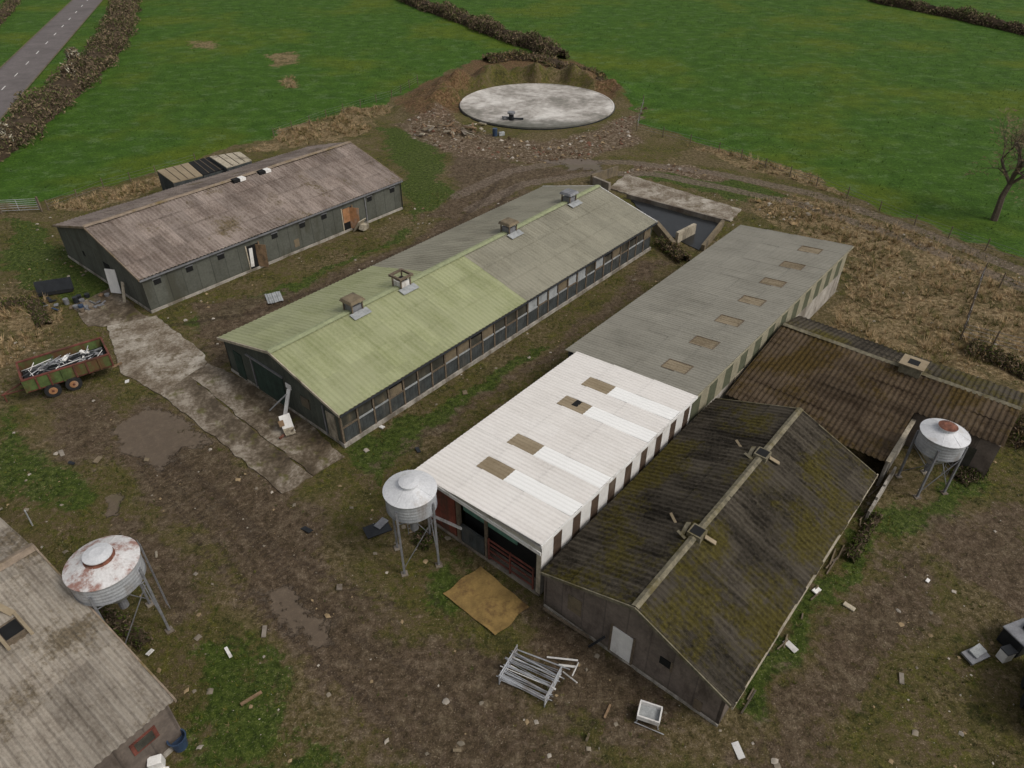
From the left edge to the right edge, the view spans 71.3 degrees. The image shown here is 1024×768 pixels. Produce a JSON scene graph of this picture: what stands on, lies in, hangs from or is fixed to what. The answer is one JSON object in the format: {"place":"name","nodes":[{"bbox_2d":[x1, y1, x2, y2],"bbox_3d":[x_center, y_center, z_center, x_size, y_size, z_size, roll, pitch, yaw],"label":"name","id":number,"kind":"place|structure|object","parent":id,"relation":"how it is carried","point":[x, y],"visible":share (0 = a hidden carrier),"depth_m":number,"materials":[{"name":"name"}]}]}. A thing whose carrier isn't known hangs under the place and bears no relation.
{"place":"outdoors","nodes":[
{"label":"outdoors","id":0,"kind":"place"},
{"bbox_2d":[0,0,100,117],"bbox_3d":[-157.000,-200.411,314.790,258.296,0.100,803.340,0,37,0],"label":"road","id":1,"kind":"structure","parent":0,"point":[46,43],"depth_m":124.23,"materials":[{"name":"grey asphalt"}]},
{"bbox_2d":[0,0,102,119],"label":"road markings","id":2,"kind":"object","parent":1,"relation":"on","point":[3,115],"visible":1,"depth_m":124.63,"materials":[{"name":"white paint"}]},
{"bbox_2d":[0,0,1023,767],"bbox_3d":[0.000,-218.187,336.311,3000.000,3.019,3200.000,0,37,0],"label":"ground","id":3,"kind":"structure","parent":0,"point":[358,642],"depth_m":48.92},
{"bbox_2d":[0,120,16,146],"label":"blossom bush","id":4,"kind":"object","parent":3,"relation":"on","point":[3,130],"visible":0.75,"depth_m":82.21,"materials":[{"name":"white plant"}]},
{"bbox_2d":[0,0,21,25],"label":"roadside hedge","id":5,"kind":"object","parent":3,"relation":"on","point":[7,8],"visible":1,"depth_m":152.91,"materials":[{"name":"brown plant"}]},
{"bbox_2d":[0,196,42,213],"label":"field gate","id":6,"kind":"structure","parent":3,"relation":"on","point":[38,204],"depth_m":68.45,"materials":[{"name":"metal"}]},
{"bbox_2d":[0,294,52,326],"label":"weed clump","id":7,"kind":"object","parent":3,"relation":"on","point":[39,316],"visible":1,"depth_m":54.24,"materials":[{"name":"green plant"}]},
{"bbox_2d":[24,510,32,525],"bbox_3d":[-24.764,6.866,36.608,0.140,1.162,0.100,0,37,0],"label":"white marker post","id":8,"kind":"object","parent":3,"relation":"on","point":[31,523],"visible":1,"depth_m":36.57,"materials":[{"name":"white plastic"}]},
{"bbox_2d":[33,277,73,296],"bbox_3d":[-36.003,-7.601,56.089,2.600,0.973,0.876,-12,39,-16],"label":"dark tarpaulin sheet","id":9,"kind":"object","parent":3,"relation":"on","point":[59,285],"visible":1,"depth_m":56.23,"materials":[{"name":"plastic"}]},
{"bbox_2d":[1,337,113,401],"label":"farm tipping trailer","id":10,"kind":"object","parent":3,"relation":"on","point":[48,372],"visible":1,"depth_m":45.91,"materials":[{"name":"green paint"}]},
{"bbox_2d":[58,62,76,77],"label":"blossom bush","id":11,"kind":"object","parent":3,"relation":"on","point":[69,69],"visible":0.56,"depth_m":104.02,"materials":[{"name":"white plant"}]},
{"bbox_2d":[0,0,142,161],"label":"roadside hedge","id":12,"kind":"object","parent":3,"relation":"on","point":[31,117],"visible":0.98,"depth_m":102.81,"materials":[{"name":"brown plant"}]},
{"bbox_2d":[64,46,81,62],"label":"blossom bush","id":13,"kind":"object","parent":3,"relation":"on","point":[70,53],"visible":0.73,"depth_m":112.61,"materials":[{"name":"white plant"}]},
{"bbox_2d":[42,292,109,312],"bbox_3d":[-33.678,-6.215,54.694,4.862,0.620,2.864,-6,37,-8],"label":"scrap heap","id":14,"kind":"object","parent":3,"relation":"on","point":[78,299],"visible":1,"depth_m":54.76,"materials":[{"name":"plastic"}]},
{"bbox_2d":[0,518,181,767],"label":"weathered grey barn","id":15,"kind":"structure","parent":3,"relation":"on","point":[82,686],"depth_m":26.72,"materials":[{"name":"grey metal"}]},
{"bbox_2d":[74,288,151,326],"bbox_3d":[-30.613,-5.464,54.124,6.976,0.170,3.871,27,44,31],"label":"concrete apron","id":16,"kind":"object","parent":3,"relation":"on","point":[114,309],"visible":0.88,"depth_m":53.89,"materials":[{"name":"grey concrete"}]},
{"bbox_2d":[62,535,174,643],"bbox_3d":[-16.727,8.916,30.421,2.900,5.385,2.966,30,46,34],"label":"feed silo","id":17,"kind":"object","parent":3,"relation":"on","point":[104,571],"visible":0.98,"depth_m":28.83,"materials":[{"name":"metal"}]},
{"bbox_2d":[44,153,195,210],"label":"post and wire fence","id":18,"kind":"object","parent":3,"relation":"on","point":[109,184],"visible":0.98,"depth_m":73.29,"materials":[{"name":"wood"}]},
{"bbox_2d":[96,605,152,651],"bbox_3d":[-17.819,10.644,32.095,4.442,0.765,1.264,16,40,20],"label":"weed clump","id":19,"kind":"object","parent":3,"relation":"on","point":[137,638],"visible":0.72,"depth_m":31.79,"materials":[{"name":"green plant"}]},
{"bbox_2d":[107,315,206,395],"bbox_3d":[-25.215,-2.232,49.793,10.943,0.180,5.034,29,46,33],"label":"concrete apron","id":20,"kind":"object","parent":3,"relation":"on","point":[156,354],"visible":1,"depth_m":49.48,"materials":[{"name":"grey concrete"}]},
{"bbox_2d":[147,754,168,767],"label":"white plastic crate","id":21,"kind":"object","parent":3,"relation":"on","point":[157,761],"visible":1,"depth_m":26.89,"materials":[{"name":"paint"}]},
{"bbox_2d":[166,728,187,752],"bbox_3d":[-12.919,13.853,27.680,0.720,0.660,0.720,0,37,0],"label":"blue bucket","id":22,"kind":"object","parent":3,"relation":"on","point":[179,744],"visible":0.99,"depth_m":27.60,"materials":[{"name":"plastic"}]},
{"bbox_2d":[51,141,402,312],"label":"grey pig barn","id":23,"kind":"structure","parent":3,"relation":"on","point":[194,228],"depth_m":59.71,"materials":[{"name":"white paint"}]},
{"bbox_2d":[82,186,394,301],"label":"doors and vents","id":24,"kind":"structure","parent":23,"relation":"in","point":[256,253],"depth_m":59.06,"materials":[{"name":"metal"}]},
{"bbox_2d":[163,375,312,493],"bbox_3d":[-17.016,2.835,43.018,14.092,0.178,2.267,29,45,33],"label":"concrete apron","id":25,"kind":"object","parent":3,"relation":"on","point":[208,412],"visible":1,"depth_m":42.56,"materials":[{"name":"grey concrete"}]},
{"bbox_2d":[240,690,261,705],"bbox_3d":[-10.730,12.923,29.392,0.902,0.115,0.120,-27,44,-31],"label":"loose timber","id":26,"kind":"object","parent":3,"relation":"on","point":[250,698],"visible":1,"depth_m":29.36,"materials":[{"name":"brown wood"}]},
{"bbox_2d":[189,363,344,475],"bbox_3d":[-15.482,1.661,44.590,14.432,0.175,2.960,29,46,33],"label":"concrete apron","id":27,"kind":"object","parent":3,"relation":"on","point":[309,449],"visible":0.91,"depth_m":43.84,"materials":[{"name":"grey concrete"}]},
{"bbox_2d":[264,291,283,303],"bbox_3d":[-18.497,-6.686,55.533,1.300,0.160,1.770,-16,40,-20],"label":"grey slatted panel","id":28,"kind":"object","parent":3,"relation":"on","point":[276,296],"visible":1,"depth_m":55.53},
{"bbox_2d":[278,413,296,439],"bbox_3d":[-13.413,2.490,42.551,0.980,1.165,1.485,-7,37,-9],"label":"broken cupboard","id":29,"kind":"object","parent":3,"relation":"on","point":[285,423],"visible":1,"depth_m":42.49,"materials":[{"name":"white paint"}]},
{"bbox_2d":[272,77,417,136],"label":"post and wire fence","id":30,"kind":"object","parent":3,"relation":"on","point":[344,104],"visible":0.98,"depth_m":94.74,"materials":[{"name":"wood"}]},
{"bbox_2d":[363,517,391,538],"bbox_3d":[-6.925,7.375,36.696,1.355,0.192,0.945,-19,41,-24],"label":"black sheet panel","id":31,"kind":"object","parent":3,"relation":"on","point":[381,526],"visible":1,"depth_m":36.62,"materials":[{"name":"plastic"}]},
{"bbox_2d":[382,469,442,576],"bbox_3d":[-4.661,6.436,33.819,2.480,5.288,2.546,-12,38,-15],"label":"feed silo","id":32,"kind":"object","parent":3,"relation":"on","point":[410,497],"visible":1,"depth_m":32.25,"materials":[{"name":"metal"}]},
{"bbox_2d":[411,525,442,550],"bbox_3d":[-4.296,7.737,35.982,1.551,0.785,1.192,-31,47,-34],"label":"weed clump","id":33,"kind":"object","parent":3,"relation":"on","point":[427,541],"visible":0.79,"depth_m":35.82,"materials":[{"name":"green plant"}]},
{"bbox_2d":[216,185,657,447],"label":"green roofed livestock shed","id":34,"kind":"structure","parent":3,"relation":"on","point":[346,362],"depth_m":48.36,"materials":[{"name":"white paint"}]},
{"bbox_2d":[232,350,338,440],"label":"front doors","id":35,"kind":"structure","parent":34,"relation":"in","point":[270,382],"depth_m":44.23,"materials":[{"name":"metal"}]},
{"bbox_2d":[338,225,651,443],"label":"side windows","id":36,"kind":"structure","parent":34,"relation":"in","point":[379,400],"depth_m":48.20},
{"bbox_2d":[416,120,486,137],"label":"demolition timber pile","id":37,"kind":"object","parent":3,"relation":"on","point":[464,131],"visible":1,"depth_m":88.01,"materials":[{"name":"wood"}]},
{"bbox_2d":[399,0,570,58],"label":"field hedge","id":38,"kind":"object","parent":3,"relation":"on","point":[531,41],"visible":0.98,"depth_m":133.44,"materials":[{"name":"brown plant"}]},
{"bbox_2d":[443,566,528,634],"bbox_3d":[-1.193,10.033,33.223,3.465,0.068,2.332,30,46,34],"label":"straw patch","id":39,"kind":"object","parent":3,"relation":"on","point":[491,603],"visible":1,"depth_m":33.18,"materials":[{"name":"yellow plant"}]},
{"bbox_2d":[58,207,929,759],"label":"scattered litter","id":40,"kind":"object","parent":3,"relation":"on","point":[736,743],"visible":0.94,"depth_m":31.93,"materials":[{"name":"plastic"}]},
{"bbox_2d":[492,128,504,136],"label":"blue drum","id":41,"kind":"object","parent":3,"relation":"on","point":[501,133],"visible":1,"depth_m":87.04,"materials":[{"name":"plastic"}]},
{"bbox_2d":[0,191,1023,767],"bbox_3d":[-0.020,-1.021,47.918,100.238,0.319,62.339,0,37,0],"label":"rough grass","id":42,"kind":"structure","parent":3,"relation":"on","point":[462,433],"depth_m":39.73,"materials":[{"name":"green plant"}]},
{"bbox_2d":[0,193,1023,767],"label":"stones","id":43,"kind":"object","parent":3,"relation":"on","point":[774,761],"visible":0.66,"depth_m":32.61,"materials":[{"name":"grey stone"}]},
{"bbox_2d":[459,83,614,129],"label":"slurry tank base","id":44,"kind":"object","parent":3,"relation":"on","point":[538,106],"visible":0.94,"depth_m":96.54,"materials":[{"name":"grey concrete"}]},
{"bbox_2d":[502,111,522,120],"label":"slurry pump","id":45,"kind":"object","parent":44,"relation":"on","point":[511,115],"visible":1,"depth_m":91.36,"materials":[{"name":"grey metal"}]},
{"bbox_2d":[496,644,578,706],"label":"stacked steel pen rails","id":46,"kind":"object","parent":3,"relation":"on","point":[510,680],"visible":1,"depth_m":29.94,"materials":[{"name":"silver metal"}]},
{"bbox_2d":[482,49,607,80],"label":"bramble bank","id":47,"kind":"structure","parent":3,"relation":"on","point":[545,59],"depth_m":117.29,"materials":[{"name":"brown plant"}]},
{"bbox_2d":[395,105,712,174],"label":"rubble","id":48,"kind":"object","parent":3,"relation":"on","point":[550,148],"visible":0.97,"depth_m":84.50,"materials":[{"name":"stone"}]},
{"bbox_2d":[414,225,853,595],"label":"striped monopitch shed","id":49,"kind":"structure","parent":3,"relation":"on","point":[763,285],"depth_m":39.61,"materials":[{"name":"white paint"}]},
{"bbox_2d":[634,700,663,734],"bbox_3d":[5.561,13.307,28.509,1.203,0.559,0.879,12,39,16],"label":"discarded white sink","id":50,"kind":"object","parent":3,"relation":"on","point":[649,712],"visible":1,"depth_m":28.52,"materials":[{"name":"ceramic"}]},
{"bbox_2d":[590,166,724,250],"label":"silage clamp walls","id":51,"kind":"structure","parent":3,"relation":"on","point":[600,178],"depth_m":67.87,"materials":[{"name":"concrete"}]},
{"bbox_2d":[652,234,691,263],"bbox_3d":[13.864,-11.768,61.718,2.079,1.250,4.232,-11,38,-14],"label":"weed clump","id":52,"kind":"object","parent":3,"relation":"on","point":[676,252],"visible":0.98,"depth_m":61.39,"materials":[{"name":"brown plant"}]},
{"bbox_2d":[631,199,718,250],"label":"water","id":53,"kind":"structure","parent":3,"relation":"on","point":[672,222],"depth_m":66.88,"materials":[{"name":"liquid"}]},
{"bbox_2d":[610,174,740,221],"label":"silage clamp floor","id":54,"kind":"structure","parent":3,"relation":"on","point":[629,184],"depth_m":71.74,"materials":[{"name":"concrete"}]},
{"bbox_2d":[541,398,878,726],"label":"mossy roofed barn","id":55,"kind":"structure","parent":3,"relation":"on","point":[685,564],"depth_m":31.74,"materials":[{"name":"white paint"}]},
{"bbox_2d":[757,198,819,224],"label":"rubble mound","id":56,"kind":"object","parent":3,"relation":"on","point":[795,223],"visible":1,"depth_m":67.87,"materials":[{"name":"stone"}]},
{"bbox_2d":[741,467,896,713],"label":"broken block wall","id":57,"kind":"structure","parent":3,"relation":"on","point":[881,491],"depth_m":36.89,"materials":[{"name":"grey concrete"}]},
{"bbox_2d":[636,95,1023,264],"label":"post and wire fence","id":58,"kind":"object","parent":3,"relation":"on","point":[826,186],"visible":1,"depth_m":72.50,"materials":[{"name":"wood"}]},
{"bbox_2d":[842,510,884,562],"bbox_3d":[17.817,7.614,36.160,0.896,0.766,4.280,27,45,31],"label":"weed clump","id":59,"kind":"object","parent":3,"relation":"on","point":[862,537],"visible":1,"depth_m":35.88,"materials":[{"name":"green plant"}]},
{"bbox_2d":[725,316,1023,485],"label":"brown roofed shed","id":60,"kind":"structure","parent":3,"relation":"on","point":[862,395],"depth_m":41.87,"materials":[{"name":"brown metal"}]},
{"bbox_2d":[894,418,970,499],"bbox_3d":[22.532,3.837,38.089,2.466,4.337,2.400,-7,37,-9],"label":"feed silo","id":61,"kind":"object","parent":3,"relation":"on","point":[935,441],"visible":1,"depth_m":36.96,"materials":[{"name":"metal"}]},
{"bbox_2d":[868,0,1023,34],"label":"field hedge","id":62,"kind":"object","parent":3,"relation":"on","point":[972,16],"visible":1,"depth_m":146.11,"materials":[{"name":"plant"}]},
{"bbox_2d":[949,465,988,486],"bbox_3d":[25.499,4.928,39.827,2.131,0.692,1.429,-16,40,-20],"label":"weed clump","id":63,"kind":"object","parent":3,"relation":"on","point":[966,475],"visible":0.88,"depth_m":39.58,"materials":[{"name":"green plant"}]},
{"bbox_2d":[961,643,989,665],"bbox_3d":[20.043,11.668,30.868,1.107,0.316,0.607,-14,39,-18],"label":"grey plastic tray","id":64,"kind":"object","parent":3,"relation":"on","point":[977,653],"visible":1,"depth_m":30.81,"materials":[{"name":"plastic"}]},
{"bbox_2d":[960,263,1023,355],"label":"post and wire fence","id":65,"kind":"object","parent":3,"relation":"on","point":[972,304],"visible":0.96,"depth_m":51.26,"materials":[{"name":"wood"}]},
{"bbox_2d":[963,339,1023,380],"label":"weed clump","id":66,"kind":"object","parent":3,"relation":"on","point":[1000,357],"visible":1,"depth_m":48.60,"materials":[{"name":"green plant"}]},
{"bbox_2d":[964,107,1023,221],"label":"bare ash tree","id":67,"kind":"object","parent":3,"relation":"on","point":[1019,166],"visible":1,"depth_m":65.08,"materials":[{"name":"brown plant"}]},
{"bbox_2d":[995,644,1017,662],"bbox_3d":[21.237,11.601,30.700,0.560,0.650,0.460,-10,38,-14],"label":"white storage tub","id":68,"kind":"object","parent":3,"relation":"on","point":[1007,653],"visible":1,"depth_m":30.55,"materials":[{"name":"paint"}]},
{"bbox_2d":[996,618,1023,657],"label":"black storage bin","id":69,"kind":"object","parent":3,"relation":"on","point":[1012,633],"visible":0.98,"depth_m":30.94,"materials":[{"name":"plastic"}]},
{"bbox_2d":[998,272,1021,289],"bbox_3d":[40.186,-7.236,55.242,0.154,1.633,4.471,-23,43,-28],"label":"post and wire fence","id":70,"kind":"object","parent":3,"relation":"on","point":[1002,280],"visible":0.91,"depth_m":56.51,"materials":[{"name":"metal"}]},
{"bbox_2d":[1008,414,1023,449],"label":"weed clump","id":71,"kind":"object","parent":3,"relation":"on","point":[1017,433],"visible":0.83,"depth_m":41.93,"materials":[{"name":"brown plant"}]},
{"bbox_2d":[1020,676,1023,708],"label":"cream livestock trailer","id":72,"kind":"object","parent":3,"relation":"on","point":[1022,698],"visible":1,"depth_m":29.21,"materials":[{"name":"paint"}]},
{"bbox_2d":[0,62,1023,378],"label":"dry grass","id":73,"kind":"structure","parent":0,"point":[766,206],"depth_m":58.22,"materials":[{"name":"beige plant"}]},
{"bbox_2d":[4,0,1023,251],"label":"pasture grass","id":74,"kind":"structure","parent":0,"point":[576,54],"depth_m":116.00,"materials":[{"name":"green plant"}]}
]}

